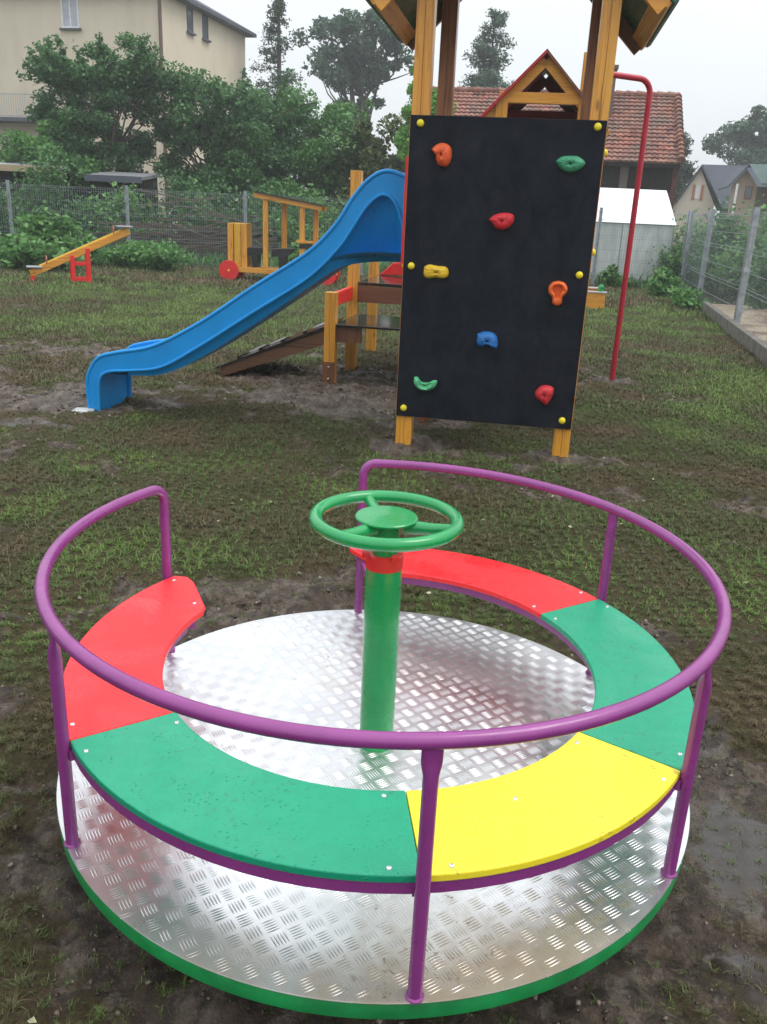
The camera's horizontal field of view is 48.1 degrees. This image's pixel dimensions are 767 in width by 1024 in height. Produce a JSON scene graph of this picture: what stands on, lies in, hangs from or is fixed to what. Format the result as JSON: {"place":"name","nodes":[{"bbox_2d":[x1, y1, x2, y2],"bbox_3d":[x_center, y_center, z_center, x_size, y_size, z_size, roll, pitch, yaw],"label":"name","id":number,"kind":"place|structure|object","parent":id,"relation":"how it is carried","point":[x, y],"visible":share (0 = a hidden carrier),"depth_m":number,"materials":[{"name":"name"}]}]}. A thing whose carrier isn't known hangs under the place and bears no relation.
{"place":"outdoors","nodes":[
{"label":"outdoors","id":0,"kind":"place"},
{"bbox_2d":[0,0,256,232],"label":"apartment house","id":1,"kind":"structure","parent":0,"point":[194,34],"depth_m":36.94,"materials":[{"name":"beige plaster"},{"name":"window glass"},{"name":"roof tiles"}]},
{"bbox_2d":[59,0,81,29],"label":"window","id":2,"kind":"structure","parent":1,"relation":"in","point":[69,8],"depth_m":36.19,"materials":[{"name":"glass"}]},
{"bbox_2d":[186,6,196,35],"bbox_3d":[-8.441,-21.527,37.697,0.160,1.030,0.760,7,20,12],"label":"window","id":3,"kind":"structure","parent":1,"relation":"in","point":[190,30],"depth_m":37.70,"materials":[{"name":"glass"}]},
{"bbox_2d":[202,14,211,42],"bbox_3d":[-8.075,-22.031,39.171,0.160,1.030,0.760,7,20,12],"label":"window","id":4,"kind":"structure","parent":1,"relation":"in","point":[205,34],"depth_m":39.17,"materials":[{"name":"glass"}]},
{"bbox_2d":[0,228,766,1023],"bbox_3d":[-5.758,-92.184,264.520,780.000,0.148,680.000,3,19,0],"label":"ground","id":5,"kind":"structure","parent":0,"point":[650,942],"depth_m":3.50,"materials":[{"name":"brown soil"}]},
{"bbox_2d":[0,180,30,236],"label":"garden shrub","id":6,"kind":"object","parent":5,"relation":"on","point":[5,220],"visible":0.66,"depth_m":21.17,"materials":[{"name":"green plant"}]},
{"bbox_2d":[0,162,89,236],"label":"garden shed","id":7,"kind":"structure","parent":5,"relation":"on","point":[8,170],"depth_m":22.75,"materials":[{"name":"brown wood"}]},
{"bbox_2d":[0,232,96,271],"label":"burdock clump","id":8,"kind":"object","parent":5,"relation":"on","point":[18,252],"visible":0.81,"depth_m":16.64,"materials":[{"name":"green plant"}]},
{"bbox_2d":[0,118,99,192],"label":"garden tree","id":9,"kind":"object","parent":5,"relation":"on","point":[20,143],"visible":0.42,"depth_m":23.13,"materials":[{"name":"green plant"}]},
{"bbox_2d":[0,145,113,239],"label":"garden shrub","id":10,"kind":"object","parent":5,"relation":"on","point":[51,181],"visible":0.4,"depth_m":21.70,"materials":[{"name":"green plant"}]},
{"bbox_2d":[9,205,110,265],"bbox_3d":[-6.874,-5.829,18.217,2.167,1.298,1.283,3,19,0],"label":"burdock clump","id":11,"kind":"object","parent":5,"relation":"on","point":[45,229],"visible":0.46,"depth_m":18.08,"materials":[{"name":"green plant"}]},
{"bbox_2d":[26,225,132,282],"bbox_3d":[-5.249,-4.467,14.892,1.786,0.986,0.295,-6,21,-23],"label":"seesaw","id":12,"kind":"object","parent":5,"relation":"on","point":[85,250],"visible":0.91,"depth_m":14.84,"materials":[{"name":"yellow wood"}]},
{"bbox_2d":[72,407,94,412],"bbox_3d":[-2.129,-0.713,6.104,0.140,0.035,0.120,3,19,0],"label":"foot pad","id":13,"kind":"object","parent":5,"relation":"on","point":[81,409],"visible":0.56,"depth_m":6.09,"materials":[{"name":"concrete"}]},
{"bbox_2d":[15,31,179,176],"bbox_3d":[-7.894,-10.500,24.619,4.260,5.898,3.622,-8,22,-28],"label":"fruit tree","id":14,"kind":"object","parent":5,"relation":"on","point":[111,87],"visible":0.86,"depth_m":23.52,"materials":[{"name":"green plant"}]},
{"bbox_2d":[84,171,159,237],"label":"garden shed","id":15,"kind":"structure","parent":5,"relation":"on","point":[100,180],"depth_m":22.77,"materials":[{"name":"grey wood"}]},
{"bbox_2d":[74,181,174,245],"bbox_3d":[-6.818,-7.623,22.272,2.672,1.925,2.197,3,19,0],"label":"garden shrub","id":16,"kind":"object","parent":5,"relation":"on","point":[118,212],"visible":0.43,"depth_m":22.01,"materials":[{"name":"green plant"}]},
{"bbox_2d":[95,239,179,267],"bbox_3d":[-5.321,-5.557,18.539,1.921,0.665,1.060,-5,21,-20],"label":"weed patch","id":17,"kind":"object","parent":5,"relation":"on","point":[112,254],"visible":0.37,"depth_m":18.39,"materials":[{"name":"green plant"}]},
{"bbox_2d":[120,238,193,270],"bbox_3d":[-4.808,-5.415,18.127,1.369,0.702,1.493,-8,22,-28],"label":"shrub","id":18,"kind":"object","parent":5,"relation":"on","point":[163,255],"visible":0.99,"depth_m":17.97,"materials":[{"name":"green plant"}]},
{"bbox_2d":[92,189,281,261],"bbox_3d":[-4.727,-6.760,20.479,5.024,1.671,2.430,3,19,0],"label":"brushwood","id":19,"kind":"object","parent":5,"relation":"on","point":[188,239],"visible":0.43,"depth_m":20.55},
{"bbox_2d":[141,163,251,252],"bbox_3d":[-4.987,-7.928,22.730,3.244,2.365,2.299,3,19,0],"label":"garden shrub","id":20,"kind":"object","parent":5,"relation":"on","point":[193,220],"visible":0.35,"depth_m":22.52,"materials":[{"name":"green plant"}]},
{"bbox_2d":[126,61,319,221],"bbox_3d":[-4.741,-10.238,25.113,5.664,5.357,3.864,3,19,0],"label":"fruit tree","id":21,"kind":"object","parent":5,"relation":"on","point":[231,143],"visible":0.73,"depth_m":24.08,"materials":[{"name":"green plant"}]},
{"bbox_2d":[205,165,298,247],"bbox_3d":[-3.180,-7.807,22.537,2.558,2.431,2.617,18,25,38],"label":"garden shrub","id":22,"kind":"object","parent":5,"relation":"on","point":[257,223],"visible":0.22,"depth_m":22.31,"materials":[{"name":"green plant"}]},
{"bbox_2d":[242,0,307,105],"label":"conifer tree","id":23,"kind":"object","parent":5,"relation":"on","point":[277,10],"visible":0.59,"depth_m":42.56,"materials":[{"name":"green plant"}]},
{"bbox_2d":[219,191,339,284],"bbox_3d":[-1.995,-5.306,16.635,2.280,1.650,0.720,4,19,3],"label":"toy train","id":24,"kind":"object","parent":5,"relation":"on","point":[244,255],"visible":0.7,"depth_m":16.55,"materials":[{"name":"yellow wood"}]},
{"bbox_2d":[276,238,310,264],"bbox_3d":[-1.431,-5.561,18.824,1.962,0.806,0.661,3,19,0],"label":"weed patch","id":25,"kind":"object","parent":5,"relation":"on","point":[296,247],"visible":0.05,"depth_m":18.70,"materials":[{"name":"green plant"}]},
{"bbox_2d":[259,176,345,255],"bbox_3d":[-1.706,-7.468,22.123,2.958,2.195,2.240,-4,21,-18],"label":"garden shrub","id":26,"kind":"object","parent":5,"relation":"on","point":[295,218],"visible":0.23,"depth_m":21.87,"materials":[{"name":"green plant"}]},
{"bbox_2d":[246,82,374,220],"bbox_3d":[-2.157,-10.277,26.146,4.327,4.885,3.968,20,26,40],"label":"garden tree","id":27,"kind":"object","parent":5,"relation":"on","point":[317,147],"visible":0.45,"depth_m":25.08,"materials":[{"name":"green plant"}]},
{"bbox_2d":[319,195,349,231],"bbox_3d":[-0.286,-7.264,22.068,3.185,1.954,2.062,3,19,0],"label":"garden shrub","id":28,"kind":"object","parent":5,"relation":"on","point":[335,214],"visible":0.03,"depth_m":21.72,"materials":[{"name":"green plant"}]},
{"bbox_2d":[0,180,689,285],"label":"fence","id":29,"kind":"object","parent":5,"relation":"on","point":[128,213],"visible":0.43,"depth_m":18.95,"materials":[{"name":"metal"}]},
{"bbox_2d":[288,8,413,120],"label":"oak tree","id":30,"kind":"object","parent":5,"relation":"on","point":[354,56],"visible":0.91,"depth_m":48.06,"materials":[{"name":"green plant"}]},
{"bbox_2d":[8,236,709,290],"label":"undergrowth","id":31,"kind":"object","parent":5,"relation":"on","point":[202,261],"visible":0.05,"depth_m":19.69,"materials":[{"name":"green plant"}]},
{"bbox_2d":[330,112,405,210],"bbox_3d":[-0.315,-9.541,25.398,2.919,4.163,2.887,11,21,22],"label":"garden tree","id":32,"kind":"object","parent":5,"relation":"on","point":[371,152],"visible":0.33,"depth_m":24.62,"materials":[{"name":"green plant"}]},
{"bbox_2d":[85,0,679,457],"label":"climbing tower","id":33,"kind":"structure","parent":5,"relation":"on","point":[481,230],"depth_m":5.17,"materials":[{"name":"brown wood"}]},
{"bbox_2d":[34,459,731,1018],"bbox_3d":[-0.011,0.402,2.091,1.504,0.850,1.504,3,19,0],"label":"merry go round","id":34,"kind":"object","parent":5,"relation":"on","point":[380,805],"visible":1,"depth_m":1.68,"materials":[{"name":"metal"}]},
{"bbox_2d":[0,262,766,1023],"bbox_3d":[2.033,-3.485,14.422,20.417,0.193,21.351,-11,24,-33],"label":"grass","id":35,"kind":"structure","parent":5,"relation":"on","point":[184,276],"depth_m":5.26,"materials":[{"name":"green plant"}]},
{"bbox_2d":[0,328,766,1023],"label":"mud clods","id":36,"kind":"object","parent":5,"relation":"on","point":[574,988],"visible":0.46,"depth_m":3.60,"materials":[{"name":"brown soil"}]},
{"bbox_2d":[26,376,751,1022],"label":"fallen leaves","id":37,"kind":"object","parent":5,"relation":"on","point":[426,592],"visible":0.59,"depth_m":3.67,"materials":[{"name":"brown plant"}]},
{"bbox_2d":[393,63,457,168],"bbox_3d":[1.123,-9.489,23.789,2.420,5.286,1.794,3,19,0],"label":"tree","id":38,"kind":"object","parent":5,"relation":"on","point":[401,142],"visible":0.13,"depth_m":23.09,"materials":[{"name":"green plant"}]},
{"bbox_2d":[215,49,652,383],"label":"gabled play tower","id":39,"kind":"structure","parent":5,"relation":"on","point":[530,83],"depth_m":7.52,"materials":[{"name":"brown wood"}]},
{"bbox_2d":[458,7,516,87],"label":"pine tree","id":40,"kind":"object","parent":5,"relation":"on","point":[488,75],"visible":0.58,"depth_m":44.16,"materials":[{"name":"green plant"}]},
{"bbox_2d":[432,65,685,209],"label":"tiled barn","id":41,"kind":"structure","parent":5,"relation":"on","point":[664,158],"depth_m":25.09,"materials":[{"name":"red tile"}]},
{"bbox_2d":[586,284,606,308],"bbox_3d":[3.230,-3.826,15.036,1.240,0.420,1.040,6,20,8],"label":"sandbox","id":42,"kind":"object","parent":5,"relation":"on","point":[596,297],"visible":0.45,"depth_m":14.52,"materials":[{"name":"brown wood"}]},
{"bbox_2d":[599,264,630,286],"bbox_3d":[5.179,-5.258,19.183,0.765,0.568,0.428,3,19,0],"label":"weed patch","id":43,"kind":"object","parent":5,"relation":"on","point":[611,276],"visible":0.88,"depth_m":19.13,"materials":[{"name":"green plant"}]},
{"bbox_2d":[589,188,675,284],"bbox_3d":[4.894,-6.615,20.534,3.456,2.120,2.479,4,19,3],"label":"shed","id":44,"kind":"object","parent":5,"relation":"on","point":[620,200],"visible":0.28,"depth_m":19.46,"materials":[{"name":"metal"}]},
{"bbox_2d":[646,266,684,296],"bbox_3d":[5.648,-4.635,17.376,0.723,0.642,0.886,3,19,0],"label":"weed patch","id":45,"kind":"object","parent":5,"relation":"on","point":[660,282],"visible":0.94,"depth_m":17.22,"materials":[{"name":"green plant"}]},
{"bbox_2d":[648,209,722,285],"bbox_3d":[6.973,-5.910,19.411,2.126,1.804,1.869,20,26,40],"label":"thuja bush","id":46,"kind":"object","parent":5,"relation":"on","point":[675,256],"visible":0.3,"depth_m":19.23,"materials":[{"name":"green plant"}]},
{"bbox_2d":[672,131,698,246],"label":"conifer tree","id":47,"kind":"object","parent":5,"relation":"on","point":[686,171],"visible":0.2,"depth_m":42.66,"materials":[{"name":"green plant"}]},
{"bbox_2d":[667,285,717,309],"bbox_3d":[5.596,-3.898,15.612,0.840,0.423,1.881,3,19,0],"label":"weed patch","id":48,"kind":"object","parent":5,"relation":"on","point":[684,297],"visible":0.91,"depth_m":15.31,"materials":[{"name":"green plant"}]},
{"bbox_2d":[672,164,766,245],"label":"slate roof house","id":49,"kind":"structure","parent":5,"relation":"on","point":[702,194],"depth_m":41.84,"materials":[{"name":"beige paint"}]},
{"bbox_2d":[691,184,703,199],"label":"window","id":50,"kind":"structure","parent":49,"relation":"in","point":[696,194],"depth_m":41.91,"materials":[{"name":"white glass"}]},
{"bbox_2d":[679,196,765,296],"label":"thuja bush","id":51,"kind":"object","parent":5,"relation":"on","point":[698,265],"visible":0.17,"depth_m":17.77,"materials":[{"name":"green plant"}]},
{"bbox_2d":[700,194,766,303],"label":"thuja bush","id":52,"kind":"object","parent":5,"relation":"on","point":[733,273],"visible":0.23,"depth_m":16.52,"materials":[{"name":"green plant"}]},
{"bbox_2d":[701,104,766,165],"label":"oak tree","id":53,"kind":"object","parent":5,"relation":"on","point":[745,142],"visible":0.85,"depth_m":59.53,"materials":[{"name":"green plant"}]},
{"bbox_2d":[701,301,766,366],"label":"kerb","id":54,"kind":"structure","parent":5,"relation":"on","point":[749,340],"depth_m":11.31,"materials":[{"name":"concrete"}]},
{"bbox_2d":[680,207,766,341],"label":"fence","id":55,"kind":"object","parent":54,"relation":"on","point":[747,256],"visible":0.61,"depth_m":13.11,"materials":[{"name":"metal"}]},
{"bbox_2d":[731,226,766,303],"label":"thuja bush","id":56,"kind":"object","parent":5,"relation":"on","point":[764,248],"visible":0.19,"depth_m":15.25,"materials":[{"name":"green plant"}]},
{"bbox_2d":[744,253,766,308],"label":"thuja bush","id":57,"kind":"object","parent":5,"relation":"on","point":[760,288],"visible":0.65,"depth_m":13.68,"materials":[{"name":"green plant"}]},
{"bbox_2d":[198,0,766,223],"label":"sky","id":58,"kind":"structure","parent":0,"point":[713,53],"materials":[{"name":"white"}]},
{"bbox_2d":[713,304,766,342],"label":"gravel path","id":59,"kind":"structure","parent":0,"point":[757,322],"depth_m":12.74,"materials":[{"name":"beige gravel"}]},
{"bbox_2d":[718,164,766,237],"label":"gable house","id":60,"kind":"structure","parent":0,"point":[747,190],"depth_m":35.34,"materials":[{"name":"paint"}]},
{"bbox_2d":[744,186,752,198],"bbox_3d":[15.003,-13.123,35.343,0.280,0.500,0.039,7,20,13],"label":"window","id":61,"kind":"structure","parent":60,"relation":"in","point":[748,189],"depth_m":35.33,"materials":[{"name":"clear glass"}]}
]}

